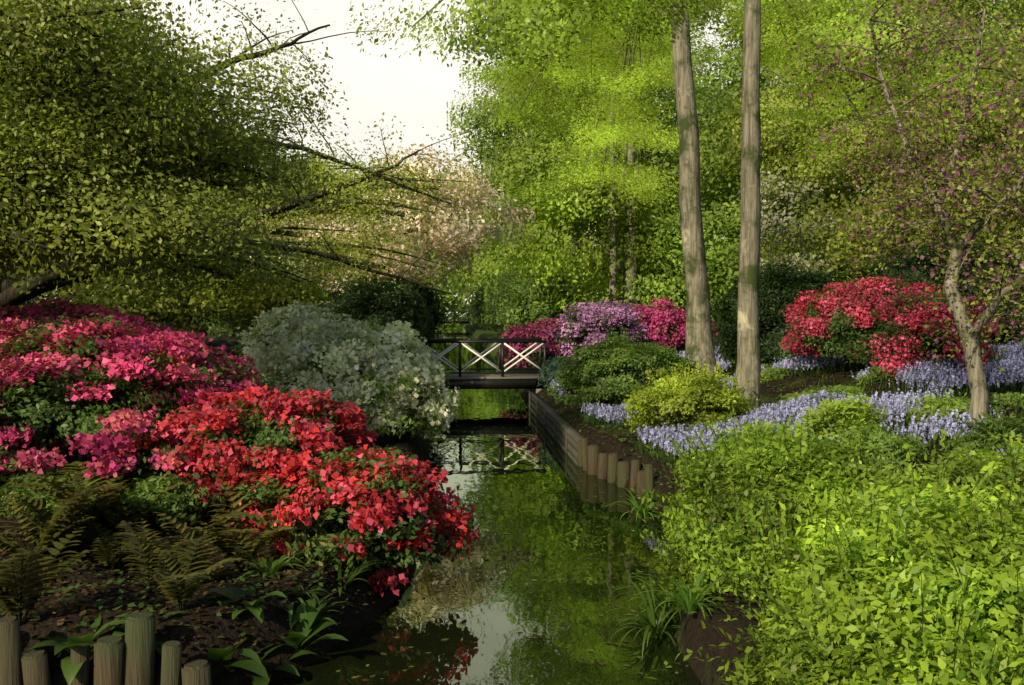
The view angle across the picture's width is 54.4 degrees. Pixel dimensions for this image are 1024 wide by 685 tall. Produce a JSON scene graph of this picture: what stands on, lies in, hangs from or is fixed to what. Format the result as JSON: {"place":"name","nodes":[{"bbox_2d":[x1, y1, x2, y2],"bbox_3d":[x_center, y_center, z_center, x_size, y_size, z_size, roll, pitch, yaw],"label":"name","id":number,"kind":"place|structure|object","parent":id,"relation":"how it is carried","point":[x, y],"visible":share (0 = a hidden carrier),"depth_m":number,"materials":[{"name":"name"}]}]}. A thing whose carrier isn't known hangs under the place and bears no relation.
{"place":"outdoors","nodes":[
{"label":"outdoors","id":0,"kind":"place"},
{"bbox_2d":[0,444,420,680],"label":"fallen leaves","id":1,"kind":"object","parent":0,"point":[134,596],"depth_m":8.65,"materials":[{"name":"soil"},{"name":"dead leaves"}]},
{"bbox_2d":[0,466,124,519],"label":"plant","id":2,"kind":"object","parent":1,"relation":"on","point":[28,491],"visible":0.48,"depth_m":10.56,"materials":[{"name":"green plant"}]},
{"bbox_2d":[0,297,282,478],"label":"pink azalea bush","id":3,"kind":"object","parent":1,"relation":"on","point":[57,361],"visible":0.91,"depth_m":11.41,"materials":[{"name":"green plant"}]},
{"bbox_2d":[229,546,312,583],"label":"strap leaf plant","id":4,"kind":"object","parent":1,"relation":"on","point":[270,564],"visible":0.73,"depth_m":9.17,"materials":[{"name":"green plant"}]},
{"bbox_2d":[238,580,337,630],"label":"strap leaf plant","id":5,"kind":"object","parent":1,"relation":"on","point":[299,595],"visible":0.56,"depth_m":8.50,"materials":[{"name":"green plant"}]},
{"bbox_2d":[263,586,353,631],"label":"strap leaf plant","id":6,"kind":"object","parent":1,"relation":"on","point":[325,607],"visible":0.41,"depth_m":8.51,"materials":[{"name":"green plant"}]},
{"bbox_2d":[303,551,384,595],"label":"strap leaf plant","id":7,"kind":"object","parent":1,"relation":"on","point":[350,574],"visible":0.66,"depth_m":9.32,"materials":[{"name":"green plant"}]},
{"bbox_2d":[268,309,702,684],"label":"water","id":8,"kind":"structure","parent":0,"point":[491,641],"depth_m":10.54,"materials":[{"name":"green liquid"}]},
{"bbox_2d":[336,404,687,680],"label":"floating leaves","id":9,"kind":"object","parent":8,"relation":"on","point":[600,663],"visible":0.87,"depth_m":10.02,"materials":[{"name":"green plant"}]},
{"bbox_2d":[601,488,664,520],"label":"reed plant","id":10,"kind":"object","parent":8,"relation":"in","point":[640,511],"visible":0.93,"depth_m":13.75,"materials":[{"name":"green plant"}]},
{"bbox_2d":[631,486,662,506],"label":"clump","id":11,"kind":"object","parent":8,"relation":"in","point":[647,494],"visible":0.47,"depth_m":14.59,"materials":[{"name":"green plant"}]},
{"bbox_2d":[610,572,685,618],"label":"reed plant","id":12,"kind":"object","parent":8,"relation":"in","point":[659,598],"visible":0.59,"depth_m":9.37,"materials":[{"name":"green plant"}]},
{"bbox_2d":[0,303,1023,684],"bbox_3d":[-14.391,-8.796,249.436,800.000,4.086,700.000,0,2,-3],"label":"ground","id":13,"kind":"structure","parent":0,"point":[692,633],"depth_m":8.73,"materials":[{"name":"brown soil"}]},
{"bbox_2d":[0,527,91,626],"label":"fern","id":14,"kind":"object","parent":13,"relation":"on","point":[36,583],"visible":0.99,"depth_m":7.53,"materials":[{"name":"green plant"}]},
{"bbox_2d":[0,493,94,563],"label":"fern","id":15,"kind":"object","parent":13,"relation":"on","point":[45,541],"visible":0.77,"depth_m":9.43,"materials":[{"name":"green plant"}]},
{"bbox_2d":[3,470,113,551],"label":"fern","id":16,"kind":"object","parent":13,"relation":"on","point":[37,506],"visible":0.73,"depth_m":9.61,"materials":[{"name":"green plant"}]},
{"bbox_2d":[12,461,125,529],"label":"fern","id":17,"kind":"object","parent":13,"relation":"on","point":[95,512],"visible":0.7,"depth_m":10.09,"materials":[{"name":"green plant"}]},
{"bbox_2d":[29,612,130,684],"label":"hosta plant","id":18,"kind":"object","parent":13,"relation":"on","point":[70,670],"visible":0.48,"depth_m":7.30,"materials":[{"name":"green plant"}]},
{"bbox_2d":[0,612,211,684],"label":"palisade","id":19,"kind":"object","parent":13,"relation":"on","point":[129,659],"visible":0.99,"depth_m":7.21,"materials":[{"name":"brown wood"}]},
{"bbox_2d":[83,519,146,569],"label":"fern","id":20,"kind":"object","parent":13,"relation":"on","point":[108,557],"visible":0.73,"depth_m":9.73,"materials":[{"name":"green plant"}]},
{"bbox_2d":[81,474,188,533],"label":"fern","id":21,"kind":"object","parent":13,"relation":"on","point":[110,518],"visible":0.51,"depth_m":10.57,"materials":[{"name":"green plant"}]},
{"bbox_2d":[90,607,190,655],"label":"hosta plant","id":22,"kind":"object","parent":13,"relation":"on","point":[157,648],"visible":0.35,"depth_m":7.49,"materials":[{"name":"green plant"}]},
{"bbox_2d":[116,518,177,582],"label":"fern","id":23,"kind":"object","parent":13,"relation":"on","point":[144,560],"visible":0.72,"depth_m":8.90,"materials":[{"name":"green plant"}]},
{"bbox_2d":[108,469,228,528],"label":"plant","id":24,"kind":"object","parent":13,"relation":"on","point":[172,503],"visible":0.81,"depth_m":10.57,"materials":[{"name":"green plant"}]},
{"bbox_2d":[0,0,357,305],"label":"tree","id":25,"kind":"object","parent":13,"relation":"on","point":[87,89],"visible":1,"depth_m":12.94,"materials":[{"name":"green plant"}]},
{"bbox_2d":[0,120,497,308],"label":"tree limbs","id":26,"kind":"object","parent":25,"relation":"attached to","point":[10,295],"visible":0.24,"depth_m":24.09,"materials":[{"name":"green plant"}]},
{"bbox_2d":[36,0,492,292],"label":"overhanging tree limbs","id":27,"kind":"object","parent":25,"relation":"attached to","point":[281,208],"visible":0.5,"depth_m":22.57,"materials":[{"name":"brown plant"}]},
{"bbox_2d":[140,512,219,584],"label":"fern","id":28,"kind":"object","parent":13,"relation":"on","point":[187,535],"visible":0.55,"depth_m":8.80,"materials":[{"name":"green plant"}]},
{"bbox_2d":[9,180,363,346],"bbox_3d":[-15.414,-2.960,38.254,19.951,7.790,14.089,1,3,27],"label":"hedge","id":29,"kind":"object","parent":13,"relation":"on","point":[154,308],"visible":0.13,"depth_m":34.83,"materials":[{"name":"green plant"}]},
{"bbox_2d":[134,534,246,610],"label":"fern","id":30,"kind":"object","parent":13,"relation":"on","point":[178,590],"visible":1,"depth_m":7.92,"materials":[{"name":"green plant"}]},
{"bbox_2d":[184,490,247,530],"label":"fern","id":31,"kind":"object","parent":13,"relation":"on","point":[206,519],"visible":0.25,"depth_m":10.85,"materials":[{"name":"green plant"}]},
{"bbox_2d":[177,481,292,572],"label":"fern","id":32,"kind":"object","parent":13,"relation":"on","point":[223,542],"visible":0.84,"depth_m":9.45,"materials":[{"name":"green plant"}]},
{"bbox_2d":[206,636,268,679],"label":"hosta plant","id":33,"kind":"object","parent":13,"relation":"on","point":[252,663],"visible":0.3,"depth_m":7.54,"materials":[{"name":"green plant"}]},
{"bbox_2d":[197,586,286,623],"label":"hosta plant","id":34,"kind":"object","parent":13,"relation":"on","point":[257,611],"visible":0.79,"depth_m":8.10,"materials":[{"name":"green plant"}]},
{"bbox_2d":[229,483,282,534],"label":"fern","id":35,"kind":"object","parent":13,"relation":"on","point":[262,505],"visible":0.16,"depth_m":10.59,"materials":[{"name":"green plant"}]},
{"bbox_2d":[227,650,315,684],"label":"hosta plant","id":36,"kind":"object","parent":13,"relation":"on","point":[257,680],"visible":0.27,"depth_m":7.80,"materials":[{"name":"green plant"}]},
{"bbox_2d":[210,475,347,541],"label":"fern","id":37,"kind":"object","parent":13,"relation":"on","point":[258,520],"visible":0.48,"depth_m":9.65,"materials":[{"name":"green plant"}]},
{"bbox_2d":[95,385,479,596],"bbox_3d":[-2.653,1.425,11.185,5.050,1.876,2.403,2,3,42],"label":"azalea bush","id":38,"kind":"object","parent":13,"relation":"on","point":[312,463],"visible":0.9,"depth_m":10.26,"materials":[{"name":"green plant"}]},
{"bbox_2d":[259,597,347,658],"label":"hosta plant","id":39,"kind":"object","parent":13,"relation":"on","point":[307,628],"visible":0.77,"depth_m":8.32,"materials":[{"name":"green plant"}]},
{"bbox_2d":[176,130,436,337],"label":"tree","id":40,"kind":"object","parent":13,"relation":"on","point":[241,328],"depth_m":55.15,"materials":[{"name":"green plant"}]},
{"bbox_2d":[267,496,345,537],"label":"fern","id":41,"kind":"object","parent":13,"relation":"on","point":[287,499],"visible":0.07,"depth_m":9.77,"materials":[{"name":"green plant"}]},
{"bbox_2d":[283,524,379,571],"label":"plant","id":42,"kind":"object","parent":13,"relation":"on","point":[316,548],"visible":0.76,"depth_m":9.40,"materials":[{"name":"green plant"}]},
{"bbox_2d":[227,299,460,443],"bbox_3d":[-3.289,0.603,19.062,4.624,2.856,5.168,0,2,-3],"label":"shrub","id":43,"kind":"object","parent":13,"relation":"on","point":[389,375],"visible":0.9,"depth_m":17.57,"materials":[{"name":"green plant"}]},
{"bbox_2d":[226,142,534,307],"bbox_3d":[-4.359,-2.582,32.451,10.458,8.243,7.058,0,2,-3],"label":"cherry blossom tree","id":44,"kind":"object","parent":13,"relation":"on","point":[464,243],"visible":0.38,"depth_m":32.37,"materials":[{"name":"pink plant"}]},
{"bbox_2d":[321,273,444,348],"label":"dark shrub","id":45,"kind":"object","parent":13,"relation":"on","point":[415,306],"visible":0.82,"depth_m":26.01,"materials":[{"name":"green plant"}]},
{"bbox_2d":[344,162,488,335],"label":"tree","id":46,"kind":"object","parent":13,"relation":"on","point":[448,305],"visible":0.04,"depth_m":83.65,"materials":[{"name":"green plant"}]},
{"bbox_2d":[353,177,551,314],"bbox_3d":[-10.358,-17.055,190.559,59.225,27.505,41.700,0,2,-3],"label":"tree","id":47,"kind":"object","parent":13,"relation":"on","point":[463,298],"depth_m":183.71,"materials":[{"name":"green plant"}]},
{"bbox_2d":[438,311,468,324],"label":"tree","id":48,"kind":"object","parent":13,"relation":"on","point":[463,322],"visible":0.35,"depth_m":107.86,"materials":[{"name":"plant"}]},
{"bbox_2d":[421,165,504,307],"bbox_3d":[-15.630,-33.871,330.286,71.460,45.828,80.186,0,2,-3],"label":"tree","id":49,"kind":"object","parent":13,"relation":"on","point":[466,284],"depth_m":311.90,"materials":[{"name":"green plant"}]},
{"bbox_2d":[422,338,546,392],"bbox_3d":[-0.909,0.925,28.860,3.700,2.035,1.600,0,2,-3],"label":"footbridge","id":50,"kind":"object","parent":13,"relation":"on","point":[502,378],"visible":0.68,"depth_m":28.12,"materials":[{"name":"black wood"}]},
{"bbox_2d":[452,91,594,289],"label":"tree","id":51,"kind":"object","parent":13,"relation":"on","point":[484,267],"visible":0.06,"depth_m":125.39,"materials":[{"name":"green plant"}]},
{"bbox_2d":[471,268,583,334],"bbox_3d":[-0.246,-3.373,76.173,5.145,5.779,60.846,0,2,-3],"label":"shrub","id":52,"kind":"object","parent":13,"relation":"on","point":[509,303],"visible":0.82,"depth_m":49.50,"materials":[{"name":"green plant"}]},
{"bbox_2d":[497,318,582,371],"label":"azalea bush","id":53,"kind":"object","parent":13,"relation":"on","point":[542,330],"visible":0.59,"depth_m":33.31,"materials":[{"name":"pink plant"}]},
{"bbox_2d":[502,37,594,289],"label":"slim tree","id":54,"kind":"object","parent":13,"relation":"on","point":[576,244],"visible":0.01,"depth_m":52.06,"materials":[{"name":"green plant"}]},
{"bbox_2d":[528,391,582,464],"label":"timber retaining wall","id":55,"kind":"structure","parent":13,"relation":"on","point":[563,432],"depth_m":21.54,"materials":[{"name":"brown wood"}]},
{"bbox_2d":[537,356,578,385],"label":"shrub","id":56,"kind":"object","parent":13,"relation":"on","point":[548,371],"visible":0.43,"depth_m":26.30,"materials":[{"name":"green plant"}]},
{"bbox_2d":[480,66,679,315],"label":"tree","id":57,"kind":"object","parent":13,"relation":"on","point":[559,212],"visible":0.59,"depth_m":44.67,"materials":[{"name":"green plant"}]},
{"bbox_2d":[548,300,648,356],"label":"azalea bush","id":58,"kind":"object","parent":13,"relation":"on","point":[599,320],"visible":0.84,"depth_m":32.38,"materials":[{"name":"purple plant"}]},
{"bbox_2d":[577,438,653,496],"bbox_3d":[1.667,2.281,16.477,0.285,1.072,3.398,-1,2,-16],"label":"palisade","id":59,"kind":"object","parent":13,"relation":"on","point":[592,460],"visible":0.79,"depth_m":16.38,"materials":[{"name":"brown wood"}]},
{"bbox_2d":[579,90,666,304],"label":"tree","id":60,"kind":"object","parent":13,"relation":"on","point":[592,264],"visible":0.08,"depth_m":55.38,"materials":[{"name":"green plant"}]},
{"bbox_2d":[547,335,700,408],"bbox_3d":[2.573,0.802,22.860,3.245,1.976,4.467,0,2,-3],"label":"maple shrub","id":61,"kind":"object","parent":13,"relation":"on","point":[592,378],"visible":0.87,"depth_m":21.72,"materials":[{"name":"green plant"}]},
{"bbox_2d":[536,0,716,304],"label":"slim tree","id":62,"kind":"object","parent":13,"relation":"on","point":[612,279],"visible":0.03,"depth_m":44.15,"materials":[{"name":"green plant"}]},
{"bbox_2d":[597,575,682,656],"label":"grass tuft","id":63,"kind":"object","parent":13,"relation":"on","point":[652,628],"visible":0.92,"depth_m":8.95,"materials":[{"name":"green plant"}]},
{"bbox_2d":[629,297,717,347],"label":"azalea bush","id":64,"kind":"object","parent":13,"relation":"on","point":[666,324],"visible":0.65,"depth_m":35.37,"materials":[{"name":"pink plant"}]},
{"bbox_2d":[643,1,713,302],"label":"slim tree","id":65,"kind":"object","parent":13,"relation":"on","point":[694,29],"visible":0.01,"depth_m":58.08,"materials":[{"name":"green plant"}]},
{"bbox_2d":[349,0,1023,409],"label":"tall tree","id":66,"kind":"object","parent":13,"relation":"on","point":[511,14],"visible":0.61,"depth_m":17.71,"materials":[{"name":"green plant"}]},
{"bbox_2d":[614,360,759,435],"bbox_3d":[3.091,1.158,17.384,2.488,1.728,2.673,0,2,-3],"label":"lime shrub","id":67,"kind":"object","parent":13,"relation":"on","point":[675,397],"visible":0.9,"depth_m":16.75,"materials":[{"name":"green plant"}]},
{"bbox_2d":[626,569,751,617],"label":"grass tuft","id":68,"kind":"object","parent":13,"relation":"on","point":[690,602],"visible":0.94,"depth_m":8.11,"materials":[{"name":"green plant"}]},
{"bbox_2d":[452,0,979,375],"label":"tall tree","id":69,"kind":"object","parent":13,"relation":"on","point":[699,344],"visible":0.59,"depth_m":29.40,"materials":[{"name":"green plant"}]},
{"bbox_2d":[578,44,872,326],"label":"tree","id":70,"kind":"object","parent":13,"relation":"on","point":[723,255],"visible":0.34,"depth_m":45.18,"materials":[{"name":"green plant"}]},
{"bbox_2d":[716,351,736,368],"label":"perennial","id":71,"kind":"object","parent":13,"relation":"on","point":[734,363],"visible":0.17,"depth_m":27.72,"materials":[{"name":"green plant"}]},
{"bbox_2d":[445,0,1022,302],"bbox_3d":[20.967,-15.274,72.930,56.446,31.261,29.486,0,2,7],"label":"tree","id":72,"kind":"object","parent":13,"relation":"on","point":[483,122],"visible":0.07,"depth_m":75.54,"materials":[{"name":"green plant"}]},
{"bbox_2d":[705,0,799,251],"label":"slim tree","id":73,"kind":"object","parent":13,"relation":"on","point":[739,34],"visible":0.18,"depth_m":47.46,"materials":[{"name":"green plant"}]},
{"bbox_2d":[730,366,795,389],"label":"plant","id":74,"kind":"object","parent":13,"relation":"on","point":[770,374],"visible":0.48,"depth_m":21.73,"materials":[{"name":"green plant"}]},
{"bbox_2d":[630,405,904,612],"bbox_3d":[2.726,1.708,10.019,3.162,2.163,3.981,0,2,-3],"label":"bush","id":75,"kind":"object","parent":13,"relation":"on","point":[714,521],"visible":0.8,"depth_m":9.51,"materials":[{"name":"green plant"}]},
{"bbox_2d":[761,361,788,369],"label":"perennial","id":76,"kind":"object","parent":13,"relation":"on","point":[768,366],"depth_m":24.36,"materials":[{"name":"green plant"}]},
{"bbox_2d":[730,167,836,279],"bbox_3d":[11.073,-3.535,40.260,3.968,7.026,3.236,0,2,-3],"label":"flowering shrub","id":77,"kind":"object","parent":13,"relation":"on","point":[783,194],"visible":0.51,"depth_m":39.79,"materials":[{"name":"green plant"}]},
{"bbox_2d":[548,338,1023,468],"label":"bluebells","id":78,"kind":"object","parent":13,"relation":"on","point":[946,378],"visible":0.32,"depth_m":16.90,"materials":[{"name":"purple plant"}]},
{"bbox_2d":[772,384,865,405],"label":"plant","id":79,"kind":"object","parent":13,"relation":"on","point":[849,390],"visible":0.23,"depth_m":18.25,"materials":[{"name":"green plant"}]},
{"bbox_2d":[645,423,1023,684],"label":"bush","id":80,"kind":"object","parent":13,"relation":"on","point":[912,580],"visible":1,"depth_m":5.99,"materials":[{"name":"green plant"}]},
{"bbox_2d":[793,388,898,443],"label":"perennial","id":81,"kind":"object","parent":13,"relation":"on","point":[830,411],"visible":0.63,"depth_m":14.63,"materials":[{"name":"green plant"}]},
{"bbox_2d":[705,0,1023,283],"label":"tree","id":82,"kind":"object","parent":13,"relation":"on","point":[822,178],"visible":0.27,"depth_m":38.23,"materials":[{"name":"green plant"}]},
{"bbox_2d":[710,238,1023,363],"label":"hedge","id":83,"kind":"object","parent":13,"relation":"on","point":[780,288],"visible":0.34,"depth_m":26.27,"materials":[{"name":"green plant"}]},
{"bbox_2d":[827,421,930,476],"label":"plant","id":84,"kind":"object","parent":13,"relation":"on","point":[882,437],"visible":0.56,"depth_m":12.51,"materials":[{"name":"green plant"}]},
{"bbox_2d":[758,0,1023,432],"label":"redbud tree","id":85,"kind":"object","parent":13,"relation":"on","point":[969,331],"visible":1,"depth_m":14.11,"materials":[{"name":"green plant"}]},
{"bbox_2d":[777,275,1008,375],"bbox_3d":[7.830,-0.230,21.204,3.972,2.462,6.406,0,2,-3],"label":"azalea bush","id":86,"kind":"object","parent":13,"relation":"on","point":[844,316],"visible":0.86,"depth_m":20.09,"materials":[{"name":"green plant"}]},
{"bbox_2d":[851,364,936,386],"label":"plant","id":87,"kind":"object","parent":13,"relation":"on","point":[876,372],"visible":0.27,"depth_m":19.14,"materials":[{"name":"green plant"}]},
{"bbox_2d":[880,388,994,430],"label":"perennial","id":88,"kind":"object","parent":13,"relation":"on","point":[934,405],"visible":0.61,"depth_m":14.58,"materials":[{"name":"green plant"}]},
{"bbox_2d":[942,405,1023,462],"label":"perennial","id":89,"kind":"object","parent":13,"relation":"on","point":[986,431],"visible":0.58,"depth_m":12.32,"materials":[{"name":"green plant"}]},
{"bbox_2d":[951,391,1023,413],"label":"plant","id":90,"kind":"object","parent":13,"relation":"on","point":[1004,400],"visible":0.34,"depth_m":14.89,"materials":[{"name":"green plant"}]},
{"bbox_2d":[31,0,1014,303],"bbox_3d":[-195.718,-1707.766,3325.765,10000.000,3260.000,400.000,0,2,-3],"label":"sky","id":91,"kind":"structure","parent":0,"point":[413,92],"depth_m":3240.95,"materials":[{"name":"white"}]},
{"bbox_2d":[674,346,1023,417],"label":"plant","id":92,"kind":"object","parent":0,"point":[881,380],"depth_m":18.92,"materials":[{"name":"green plant"}]}
]}

